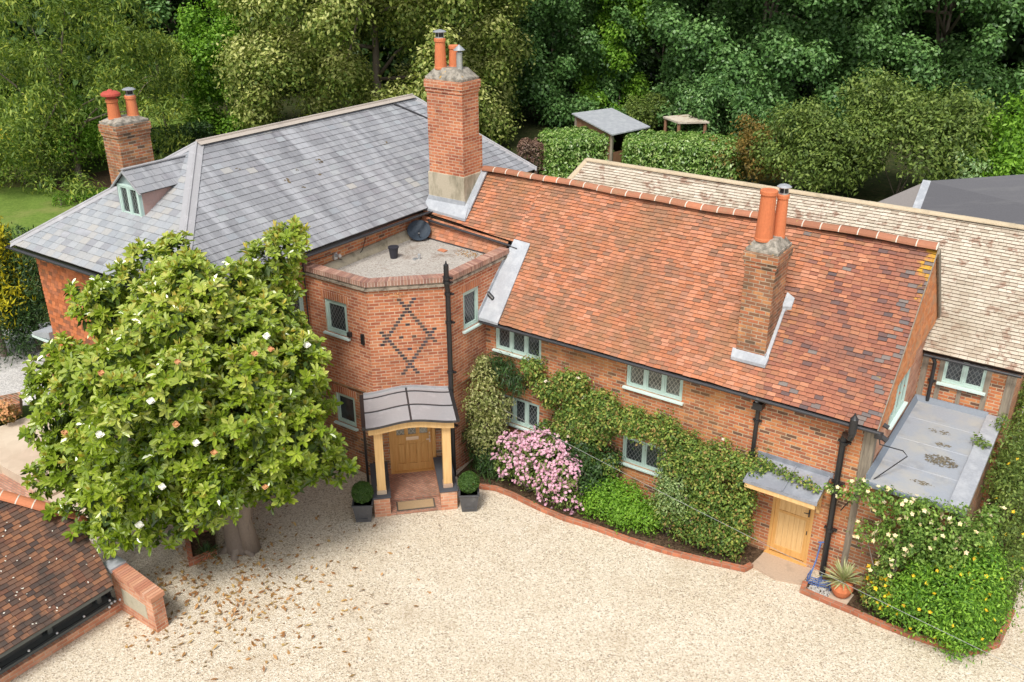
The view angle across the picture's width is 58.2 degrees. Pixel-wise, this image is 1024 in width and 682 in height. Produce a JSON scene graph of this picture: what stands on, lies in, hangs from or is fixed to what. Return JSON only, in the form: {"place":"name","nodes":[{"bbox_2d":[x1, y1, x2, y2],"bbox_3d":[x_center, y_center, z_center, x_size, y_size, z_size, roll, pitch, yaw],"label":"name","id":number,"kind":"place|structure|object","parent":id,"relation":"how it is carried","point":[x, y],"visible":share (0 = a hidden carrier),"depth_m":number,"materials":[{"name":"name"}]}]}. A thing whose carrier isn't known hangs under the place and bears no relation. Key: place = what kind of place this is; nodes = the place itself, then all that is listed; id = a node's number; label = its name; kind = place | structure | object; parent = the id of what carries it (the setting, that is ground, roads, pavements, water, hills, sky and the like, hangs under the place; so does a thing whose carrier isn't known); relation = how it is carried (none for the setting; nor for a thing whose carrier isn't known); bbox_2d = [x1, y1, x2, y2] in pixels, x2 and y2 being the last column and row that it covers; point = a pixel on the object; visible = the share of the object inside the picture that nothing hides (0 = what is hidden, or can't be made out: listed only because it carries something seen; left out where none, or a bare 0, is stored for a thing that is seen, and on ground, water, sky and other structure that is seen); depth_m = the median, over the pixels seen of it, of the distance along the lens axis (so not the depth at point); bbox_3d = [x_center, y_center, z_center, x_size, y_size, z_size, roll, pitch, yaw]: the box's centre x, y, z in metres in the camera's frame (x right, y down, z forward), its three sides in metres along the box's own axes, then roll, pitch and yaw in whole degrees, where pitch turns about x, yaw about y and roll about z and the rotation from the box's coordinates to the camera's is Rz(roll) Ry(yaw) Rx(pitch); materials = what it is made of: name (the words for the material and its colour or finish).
{"place":"outdoors","nodes":[
{"label":"outdoors","id":0,"kind":"place"},
{"bbox_2d":[0,322,50,405],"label":"grey gravel path","id":1,"kind":"structure","parent":0,"point":[12,378],"depth_m":31.29,"materials":[{"name":"grey gravel"}]},
{"bbox_2d":[0,216,46,370],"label":"golden yew","id":2,"kind":"object","parent":1,"relation":"on","point":[5,277],"visible":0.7,"depth_m":31.10,"materials":[{"name":"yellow plant"}]},
{"bbox_2d":[0,222,50,357],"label":"yew tree","id":3,"kind":"object","parent":1,"relation":"on","point":[40,299],"visible":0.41,"depth_m":31.39,"materials":[{"name":"green plant"}]},
{"bbox_2d":[0,474,50,502],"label":"brick paving","id":4,"kind":"structure","parent":0,"point":[7,483],"depth_m":24.86,"materials":[{"name":"brick"}]},
{"bbox_2d":[0,416,68,490],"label":"stone terrace","id":5,"kind":"structure","parent":0,"point":[16,455],"depth_m":25.95,"materials":[{"name":"beige stone"}]},
{"bbox_2d":[0,392,22,418],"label":"brick planter","id":6,"kind":"object","parent":5,"relation":"on","point":[15,398],"visible":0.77,"depth_m":28.13,"materials":[{"name":"brown brick"}]},
{"bbox_2d":[0,399,22,424],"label":"orange flowers","id":7,"kind":"object","parent":6,"relation":"in","point":[4,411],"visible":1,"depth_m":27.11,"materials":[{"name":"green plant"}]},
{"bbox_2d":[0,187,88,246],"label":"lawn","id":8,"kind":"structure","parent":0,"point":[19,206],"depth_m":48.91,"materials":[{"name":"green plant"}]},
{"bbox_2d":[0,81,92,188],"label":"laurel bush","id":9,"kind":"object","parent":8,"relation":"on","point":[36,131],"visible":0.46,"depth_m":51.18,"materials":[{"name":"green plant"}]},
{"bbox_2d":[52,187,107,207],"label":"ground cover bed","id":10,"kind":"object","parent":8,"relation":"on","point":[66,200],"visible":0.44,"depth_m":49.40,"materials":[{"name":"green plant"}]},
{"bbox_2d":[0,489,121,681],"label":"garden shed","id":11,"kind":"structure","parent":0,"point":[39,578],"depth_m":19.37,"materials":[{"name":"tile"}]},
{"bbox_2d":[0,522,94,626],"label":"shed roof litter","id":12,"kind":"object","parent":11,"relation":"on","point":[23,588],"visible":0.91,"depth_m":18.89,"materials":[{"name":"brown plant"}]},
{"bbox_2d":[0,597,120,669],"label":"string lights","id":13,"kind":"object","parent":11,"relation":"on","point":[109,600],"visible":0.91,"depth_m":19.66,"materials":[{"name":"black metal"}]},
{"bbox_2d":[35,170,111,195],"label":"bed","id":14,"kind":"object","parent":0,"point":[103,176],"visible":0.12,"depth_m":53.67,"materials":[{"name":"soil"}]},
{"bbox_2d":[0,0,199,204],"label":"ash tree","id":15,"kind":"object","parent":14,"relation":"on","point":[120,37],"visible":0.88,"depth_m":50.55,"materials":[{"name":"green plant"}]},
{"bbox_2d":[0,89,221,163],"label":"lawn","id":16,"kind":"structure","parent":0,"point":[155,123],"depth_m":70.85,"materials":[{"name":"green plant"}]},
{"bbox_2d":[4,141,80,165],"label":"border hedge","id":17,"kind":"object","parent":16,"relation":"on","point":[47,157],"visible":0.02,"depth_m":57.68,"materials":[{"name":"green plant"}]},
{"bbox_2d":[115,28,206,126],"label":"young ash","id":18,"kind":"object","parent":16,"relation":"on","point":[169,43],"visible":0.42,"depth_m":61.57,"materials":[{"name":"green plant"}]},
{"bbox_2d":[0,82,559,425],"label":"ground","id":19,"kind":"structure","parent":0,"point":[88,170],"depth_m":55.52,"materials":[{"name":"green plant"}]},
{"bbox_2d":[0,81,107,176],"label":"laurel bush","id":20,"kind":"object","parent":19,"relation":"on","point":[92,132],"visible":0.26,"depth_m":53.45,"materials":[{"name":"green plant"}]},
{"bbox_2d":[73,101,126,159],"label":"garden shrub","id":21,"kind":"object","parent":19,"relation":"on","point":[96,133],"visible":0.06,"depth_m":56.92,"materials":[{"name":"green plant"}]},
{"bbox_2d":[5,29,1023,616],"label":"country house","id":22,"kind":"structure","parent":19,"relation":"on","point":[819,339],"depth_m":23.19,"materials":[{"name":"brick"}]},
{"bbox_2d":[117,182,142,216],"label":"window","id":23,"kind":"structure","parent":22,"relation":"in","point":[130,201],"depth_m":22.95,"materials":[{"name":"green paint"}]},
{"bbox_2d":[291,296,303,310],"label":"window","id":24,"kind":"structure","parent":22,"relation":"in","point":[300,305],"depth_m":24.07,"materials":[{"name":"green paint"}]},
{"bbox_2d":[323,298,350,340],"bbox_3d":[-4.540,-0.578,23.795,0.920,0.995,0.185,16,29,31],"label":"window","id":25,"kind":"structure","parent":22,"relation":"in","point":[336,312],"depth_m":23.86,"materials":[{"name":"green paint"}]},
{"bbox_2d":[334,392,358,431],"bbox_3d":[-4.515,1.889,25.013,0.850,0.975,0.185,16,29,31],"label":"window","id":26,"kind":"structure","parent":22,"relation":"in","point":[346,411],"depth_m":25.08,"materials":[{"name":"green paint"}]},
{"bbox_2d":[388,245,398,258],"bbox_3d":[-3.253,-2.440,25.264,0.296,0.330,0.296,16,29,31],"label":"plastic flowerpot","id":27,"kind":"object","parent":22,"relation":"on","point":[393,251],"visible":1,"depth_m":25.18,"materials":[{"name":"black plastic"}]},
{"bbox_2d":[389,427,436,473],"bbox_3d":[-2.703,2.644,24.936,1.260,2.130,0.210,-4,25,-9],"label":"front door","id":28,"kind":"structure","parent":22,"relation":"in","point":[411,449],"depth_m":25.12,"materials":[{"name":"brown wood"}]},
{"bbox_2d":[396,498,435,511],"bbox_3d":[-2.510,4.263,23.986,1.000,0.024,0.430,-4,25,-9],"label":"door mat","id":29,"kind":"object","parent":22,"relation":"on","point":[415,504],"depth_m":23.96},
{"bbox_2d":[407,220,430,240],"bbox_3d":[-2.698,-3.194,26.684,0.671,0.519,0.524,4,25,10],"label":"satellite dish","id":30,"kind":"object","parent":22,"relation":"attached to","point":[418,230],"visible":1,"depth_m":26.72,"materials":[{"name":"grey metal"}]},
{"bbox_2d":[384,249,480,296],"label":"roof litter","id":31,"kind":"object","parent":22,"relation":"on","point":[466,254],"visible":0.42,"depth_m":25.55,"materials":[{"name":"brown plant"}]},
{"bbox_2d":[462,286,481,333],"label":"window","id":32,"kind":"structure","parent":22,"relation":"in","point":[470,298],"depth_m":24.29,"materials":[{"name":"green paint"}]},
{"bbox_2d":[492,328,542,364],"bbox_3d":[0.162,0.040,24.521,1.600,0.845,0.185,16,29,31],"label":"window","id":33,"kind":"structure","parent":22,"relation":"in","point":[508,341],"depth_m":24.63,"materials":[{"name":"green paint"}]},
{"bbox_2d":[500,393,538,432],"bbox_3d":[0.216,1.997,25.387,1.400,0.905,0.185,16,29,31],"label":"window","id":34,"kind":"structure","parent":22,"relation":"in","point":[526,411],"depth_m":25.38,"materials":[{"name":"green paint"}]},
{"bbox_2d":[619,436,665,477],"bbox_3d":[3.351,2.930,23.434,1.340,0.835,0.185,16,29,31],"label":"window","id":35,"kind":"structure","parent":22,"relation":"in","point":[638,456],"depth_m":23.53,"materials":[{"name":"green paint"}]},
{"bbox_2d":[622,365,683,405],"bbox_3d":[3.470,1.000,22.449,1.640,0.745,0.185,16,29,31],"label":"window","id":36,"kind":"structure","parent":22,"relation":"in","point":[643,379],"depth_m":22.51,"materials":[{"name":"green paint"}]},
{"bbox_2d":[763,497,814,566],"bbox_3d":[6.566,4.301,21.633,1.040,2.070,0.210,16,29,31],"label":"side door","id":37,"kind":"structure","parent":22,"relation":"in","point":[790,527],"depth_m":21.74,"materials":[{"name":"brown wood"}]},
{"bbox_2d":[888,367,910,429],"bbox_3d":[8.870,1.230,21.028,0.185,1.095,1.490,16,29,31],"label":"window","id":38,"kind":"structure","parent":22,"relation":"in","point":[899,406],"depth_m":21.18,"materials":[{"name":"green paint"}]},
{"bbox_2d":[936,358,987,395],"bbox_3d":[10.920,0.784,22.198,1.100,0.835,0.185,16,29,31],"label":"window","id":39,"kind":"structure","parent":22,"relation":"in","point":[971,378],"depth_m":22.28,"materials":[{"name":"green paint"}]},
{"bbox_2d":[879,174,1023,224],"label":"felt roofed outbuilding","id":40,"kind":"structure","parent":19,"relation":"on","point":[998,198],"depth_m":34.70,"materials":[{"name":"grey"}]},
{"bbox_2d":[10,413,1023,681],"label":"gravel drive","id":41,"kind":"structure","parent":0,"point":[520,591],"depth_m":20.21,"materials":[{"name":"beige gravel"}]},
{"bbox_2d":[33,480,76,501],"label":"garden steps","id":42,"kind":"structure","parent":41,"relation":"on","point":[55,495],"depth_m":24.41,"materials":[{"name":"stone"}]},
{"bbox_2d":[103,555,168,632],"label":"garden wall","id":43,"kind":"structure","parent":41,"relation":"on","point":[138,594],"depth_m":19.87,"materials":[{"name":"brick"}]},
{"bbox_2d":[17,215,360,561],"bbox_3d":[-7.445,1.643,20.924,7.334,8.110,7.134,-8,26,-16],"label":"magnolia tree","id":44,"kind":"object","parent":41,"relation":"on","point":[172,368],"visible":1,"depth_m":18.82,"materials":[{"name":"green plant"}]},
{"bbox_2d":[185,528,216,566],"bbox_3d":[-7.581,4.994,22.482,0.732,0.160,1.323,-10,27,-21],"label":"tree bed","id":45,"kind":"object","parent":41,"relation":"on","point":[192,547],"visible":0.59,"depth_m":22.40,"materials":[{"name":"brick"}]},
{"bbox_2d":[195,540,219,561],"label":"grass tuft","id":46,"kind":"object","parent":45,"relation":"on","point":[205,547],"visible":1,"depth_m":22.15,"materials":[{"name":"green plant"}]},
{"bbox_2d":[125,505,431,679],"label":"fallen leaves","id":47,"kind":"object","parent":41,"relation":"on","point":[238,600],"visible":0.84,"depth_m":20.81,"materials":[{"name":"brown plant"}]},
{"bbox_2d":[351,498,373,521],"bbox_3d":[-3.788,4.293,23.487,0.540,0.535,0.540,-2,25,-3],"label":"square planter","id":48,"kind":"object","parent":41,"relation":"on","point":[363,512],"visible":0.74,"depth_m":23.28,"materials":[{"name":"metal"}]},
{"bbox_2d":[351,480,373,503],"bbox_3d":[-3.787,3.831,23.273,0.594,0.613,0.602,16,29,31],"label":"box ball","id":49,"kind":"object","parent":48,"relation":"in","point":[358,489],"visible":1,"depth_m":23.10,"materials":[{"name":"green plant"}]},
{"bbox_2d":[458,484,479,511],"bbox_3d":[-1.115,4.104,23.884,0.540,0.535,0.540,-2,25,-3],"label":"square planter","id":50,"kind":"object","parent":41,"relation":"on","point":[468,502],"visible":0.7,"depth_m":23.67,"materials":[{"name":"metal"}]},
{"bbox_2d":[457,471,479,493],"bbox_3d":[-1.123,3.649,23.665,0.593,0.612,0.606,16,29,31],"label":"box ball","id":51,"kind":"object","parent":50,"relation":"in","point":[467,480],"visible":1,"depth_m":23.49,"materials":[{"name":"green plant"}]},
{"bbox_2d":[457,456,763,564],"bbox_3d":[2.119,4.432,23.765,8.400,0.001,1.970,16,29,31],"label":"flower bed","id":52,"kind":"object","parent":41,"relation":"on","point":[751,554],"visible":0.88,"depth_m":23.10,"materials":[{"name":"soil"}]},
{"bbox_2d":[459,352,516,470],"bbox_3d":[-0.708,2.034,24.827,1.551,3.551,1.385,16,29,31],"label":"variegated shrub","id":53,"kind":"object","parent":52,"relation":"on","point":[495,417],"visible":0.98,"depth_m":24.57,"materials":[{"name":"green plant"}]},
{"bbox_2d":[459,349,547,484],"bbox_3d":[-0.163,2.161,24.957,2.811,3.755,2.000,5,25,12],"label":"dark fern shrub","id":54,"kind":"object","parent":52,"relation":"on","point":[516,379],"visible":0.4,"depth_m":24.82,"materials":[{"name":"green plant"}]},
{"bbox_2d":[490,425,587,514],"bbox_3d":[0.703,3.232,24.091,3.166,2.018,1.526,16,29,31],"label":"pink flowering shrub","id":55,"kind":"object","parent":52,"relation":"on","point":[531,442],"visible":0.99,"depth_m":23.79,"materials":[{"name":"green plant"}]},
{"bbox_2d":[517,350,626,479],"bbox_3d":[1.533,2.293,24.028,3.486,3.762,1.074,16,29,31],"label":"climbing rose","id":56,"kind":"object","parent":52,"relation":"on","point":[566,386],"visible":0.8,"depth_m":23.60,"materials":[{"name":"green plant"}]},
{"bbox_2d":[535,434,625,504],"bbox_3d":[1.714,3.247,24.058,2.788,2.009,1.463,16,29,31],"label":"back shrub","id":57,"kind":"object","parent":52,"relation":"on","point":[595,472],"visible":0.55,"depth_m":23.58,"materials":[{"name":"green plant"}]},
{"bbox_2d":[575,472,664,539],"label":"bright green bush","id":58,"kind":"object","parent":52,"relation":"on","point":[617,497],"visible":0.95,"depth_m":22.95,"materials":[{"name":"green plant"}]},
{"bbox_2d":[649,461,693,536],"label":"pale leaf shrub","id":59,"kind":"object","parent":52,"relation":"on","point":[678,496],"visible":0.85,"depth_m":22.01,"materials":[{"name":"green plant"}]},
{"bbox_2d":[586,392,822,546],"bbox_3d":[4.255,3.426,22.050,6.081,3.343,1.692,16,29,31],"label":"rambling rose","id":60,"kind":"object","parent":52,"relation":"on","point":[693,462],"visible":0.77,"depth_m":21.68,"materials":[{"name":"green plant"}]},
{"bbox_2d":[661,481,759,561],"bbox_3d":[4.729,4.246,21.869,2.248,2.040,1.416,16,29,31],"label":"rose bush","id":61,"kind":"object","parent":52,"relation":"on","point":[698,537],"visible":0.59,"depth_m":21.73,"materials":[{"name":"green plant"}]},
{"bbox_2d":[479,483,752,572],"bbox_3d":[2.212,4.655,23.203,7.681,0.130,0.538,13,28,25],"label":"brick edging","id":62,"kind":"object","parent":41,"relation":"on","point":[634,541],"visible":0.93,"depth_m":22.74,"materials":[{"name":"red brick"}]},
{"bbox_2d":[752,552,811,584],"bbox_3d":[6.328,5.385,21.673,1.260,0.070,0.870,16,29,31],"label":"doorstep","id":63,"kind":"structure","parent":41,"relation":"on","point":[775,568],"depth_m":21.62,"materials":[{"name":"beige stone"}]},
{"bbox_2d":[960,381,1023,606],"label":"ivy hedge","id":64,"kind":"object","parent":41,"relation":"on","point":[1008,479],"visible":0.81,"depth_m":20.94,"materials":[{"name":"green plant"}]},
{"bbox_2d":[177,12,1022,201],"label":"woodland floor","id":65,"kind":"structure","parent":0,"point":[875,191],"depth_m":58.94,"materials":[{"name":"brown soil"}]},
{"bbox_2d":[85,0,258,98],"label":"dark sycamore","id":66,"kind":"object","parent":65,"relation":"on","point":[163,8],"visible":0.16,"depth_m":72.35,"materials":[{"name":"green plant"}]},
{"bbox_2d":[150,120,215,153],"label":"garden hedge","id":67,"kind":"object","parent":65,"relation":"on","point":[198,126],"visible":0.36,"depth_m":61.11,"materials":[{"name":"green plant"}]},
{"bbox_2d":[171,0,267,134],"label":"bright maple","id":68,"kind":"object","parent":65,"relation":"on","point":[198,37],"visible":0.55,"depth_m":62.20,"materials":[{"name":"green plant"}]},
{"bbox_2d":[165,0,301,61],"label":"dark conifer","id":69,"kind":"object","parent":65,"relation":"on","point":[185,5],"visible":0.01,"depth_m":75.91,"materials":[{"name":"green plant"}]},
{"bbox_2d":[206,0,536,149],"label":"lime tree","id":70,"kind":"object","parent":65,"relation":"on","point":[264,67],"visible":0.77,"depth_m":56.86,"materials":[{"name":"green plant"}]},
{"bbox_2d":[0,0,1023,103],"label":"woodland","id":71,"kind":"object","parent":65,"relation":"on","point":[1014,52],"visible":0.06,"depth_m":75.48,"materials":[{"name":"green plant"}]},
{"bbox_2d":[516,137,556,174],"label":"copper beech hedge","id":72,"kind":"object","parent":65,"relation":"on","point":[529,146],"visible":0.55,"depth_m":54.16,"materials":[{"name":"brown plant"}]},
{"bbox_2d":[463,0,645,127],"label":"sycamore tree","id":73,"kind":"object","parent":65,"relation":"on","point":[565,17],"visible":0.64,"depth_m":66.18,"materials":[{"name":"green plant"}]},
{"bbox_2d":[537,126,615,177],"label":"laurel hedge","id":74,"kind":"object","parent":65,"relation":"on","point":[572,148],"visible":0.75,"depth_m":52.77,"materials":[{"name":"green plant"}]},
{"bbox_2d":[583,102,628,114],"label":"under shrub","id":75,"kind":"object","parent":65,"relation":"on","point":[621,111],"visible":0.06,"depth_m":59.85,"materials":[{"name":"green plant"}]},
{"bbox_2d":[566,0,652,110],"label":"young maple","id":76,"kind":"object","parent":65,"relation":"on","point":[638,83],"visible":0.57,"depth_m":67.76,"materials":[{"name":"green plant"}]},
{"bbox_2d":[572,108,649,162],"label":"log store","id":77,"kind":"structure","parent":65,"relation":"on","point":[612,123],"depth_m":54.31,"materials":[{"name":"grey"}]},
{"bbox_2d":[622,91,673,131],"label":"round shrub","id":78,"kind":"object","parent":65,"relation":"on","point":[636,108],"visible":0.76,"depth_m":63.78,"materials":[{"name":"green plant"}]},
{"bbox_2d":[588,0,745,86],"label":"dark pine","id":79,"kind":"object","parent":65,"relation":"on","point":[645,62],"visible":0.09,"depth_m":73.90,"materials":[{"name":"green plant"}]},
{"bbox_2d":[619,129,748,181],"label":"laurel hedge","id":80,"kind":"object","parent":65,"relation":"on","point":[687,152],"visible":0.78,"depth_m":51.58,"materials":[{"name":"green plant"}]},
{"bbox_2d":[663,114,708,133],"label":"pergola","id":81,"kind":"object","parent":65,"relation":"on","point":[686,119],"visible":0.47,"depth_m":56.27,"materials":[{"name":"beige wood"}]},
{"bbox_2d":[667,68,771,135],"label":"holly bush","id":82,"kind":"object","parent":65,"relation":"on","point":[705,99],"visible":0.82,"depth_m":56.42,"materials":[{"name":"green plant"}]},
{"bbox_2d":[706,112,796,183],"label":"russet shrub","id":83,"kind":"object","parent":65,"relation":"on","point":[747,135],"visible":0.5,"depth_m":49.97,"materials":[{"name":"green plant"}]},
{"bbox_2d":[640,0,903,151],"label":"oak tree","id":84,"kind":"object","parent":65,"relation":"on","point":[785,43],"visible":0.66,"depth_m":58.89,"materials":[{"name":"green plant"}]},
{"bbox_2d":[742,89,886,196],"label":"olive bush","id":85,"kind":"object","parent":65,"relation":"on","point":[828,146],"visible":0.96,"depth_m":47.43,"materials":[{"name":"green plant"}]},
{"bbox_2d":[773,1,932,92],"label":"dark pine","id":86,"kind":"object","parent":65,"relation":"on","point":[914,27],"visible":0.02,"depth_m":69.80,"materials":[{"name":"green plant"}]},
{"bbox_2d":[833,59,1011,194],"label":"olive bush","id":87,"kind":"object","parent":65,"relation":"on","point":[937,126],"visible":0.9,"depth_m":45.97,"materials":[{"name":"green plant"}]},
{"bbox_2d":[830,0,1023,118],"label":"oak tree","id":88,"kind":"object","parent":65,"relation":"on","point":[954,61],"visible":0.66,"depth_m":60.57,"materials":[{"name":"green plant"}]},
{"bbox_2d":[923,133,1009,179],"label":"pale sapling","id":89,"kind":"object","parent":65,"relation":"on","point":[979,170],"visible":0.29,"depth_m":45.44,"materials":[{"name":"green plant"}]},
{"bbox_2d":[952,88,1023,177],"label":"cherry laurel","id":90,"kind":"object","parent":65,"relation":"on","point":[1008,159],"visible":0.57,"depth_m":44.98,"materials":[{"name":"green plant"}]},
{"bbox_2d":[961,5,1023,118],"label":"dark pine","id":91,"kind":"object","parent":65,"relation":"on","point":[1000,56],"visible":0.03,"depth_m":68.22,"materials":[{"name":"green plant"}]},
{"bbox_2d":[807,445,1023,643],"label":"corner bed","id":92,"kind":"object","parent":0,"point":[853,603],"visible":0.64,"depth_m":20.58,"materials":[{"name":"soil"}]},
{"bbox_2d":[806,541,830,590],"bbox_3d":[7.115,5.140,21.011,0.572,0.966,0.491,16,29,31],"label":"scooter","id":93,"kind":"object","parent":92,"relation":"on","point":[811,571],"visible":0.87,"depth_m":21.07,"materials":[{"name":"blue metal"}]},
{"bbox_2d":[808,576,831,596],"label":"pebbles","id":94,"kind":"object","parent":92,"relation":"on","point":[817,590],"visible":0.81,"depth_m":21.01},
{"bbox_2d":[828,592,853,604],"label":"slab","id":95,"kind":"structure","parent":92,"relation":"on","point":[843,601],"depth_m":20.69,"materials":[{"name":"stone"}]},
{"bbox_2d":[831,574,853,598],"bbox_3d":[7.433,5.557,20.704,0.489,0.415,0.489,16,29,31],"label":"terracotta pot","id":96,"kind":"object","parent":95,"relation":"on","point":[839,592],"visible":0.74,"depth_m":20.52,"materials":[{"name":"orange ceramic"}]},
{"bbox_2d":[817,556,866,591],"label":"spiky plant","id":97,"kind":"object","parent":96,"relation":"in","point":[844,572],"visible":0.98,"depth_m":20.55,"materials":[{"name":"green plant"}]},
{"bbox_2d":[856,559,899,614],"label":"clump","id":98,"kind":"object","parent":92,"relation":"on","point":[874,588],"visible":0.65,"depth_m":19.98,"materials":[{"name":"green plant"}]},
{"bbox_2d":[799,581,1014,655],"bbox_3d":[8.690,6.092,20.057,4.595,0.130,1.606,5,25,11],"label":"brick edging","id":99,"kind":"object","parent":92,"relation":"on","point":[805,591],"visible":0.83,"depth_m":19.96,"materials":[{"name":"red brick"}]},
{"bbox_2d":[821,477,1007,611],"bbox_3d":[8.305,4.531,19.554,3.677,3.412,1.570,8,26,17],"label":"yellow rose","id":100,"kind":"object","parent":92,"relation":"on","point":[933,532],"visible":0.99,"depth_m":19.01,"materials":[{"name":"green plant"}]},
{"bbox_2d":[863,539,1023,666],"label":"yellow flowering bush","id":101,"kind":"object","parent":92,"relation":"on","point":[983,606],"visible":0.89,"depth_m":18.94,"materials":[{"name":"green plant"}]}
]}

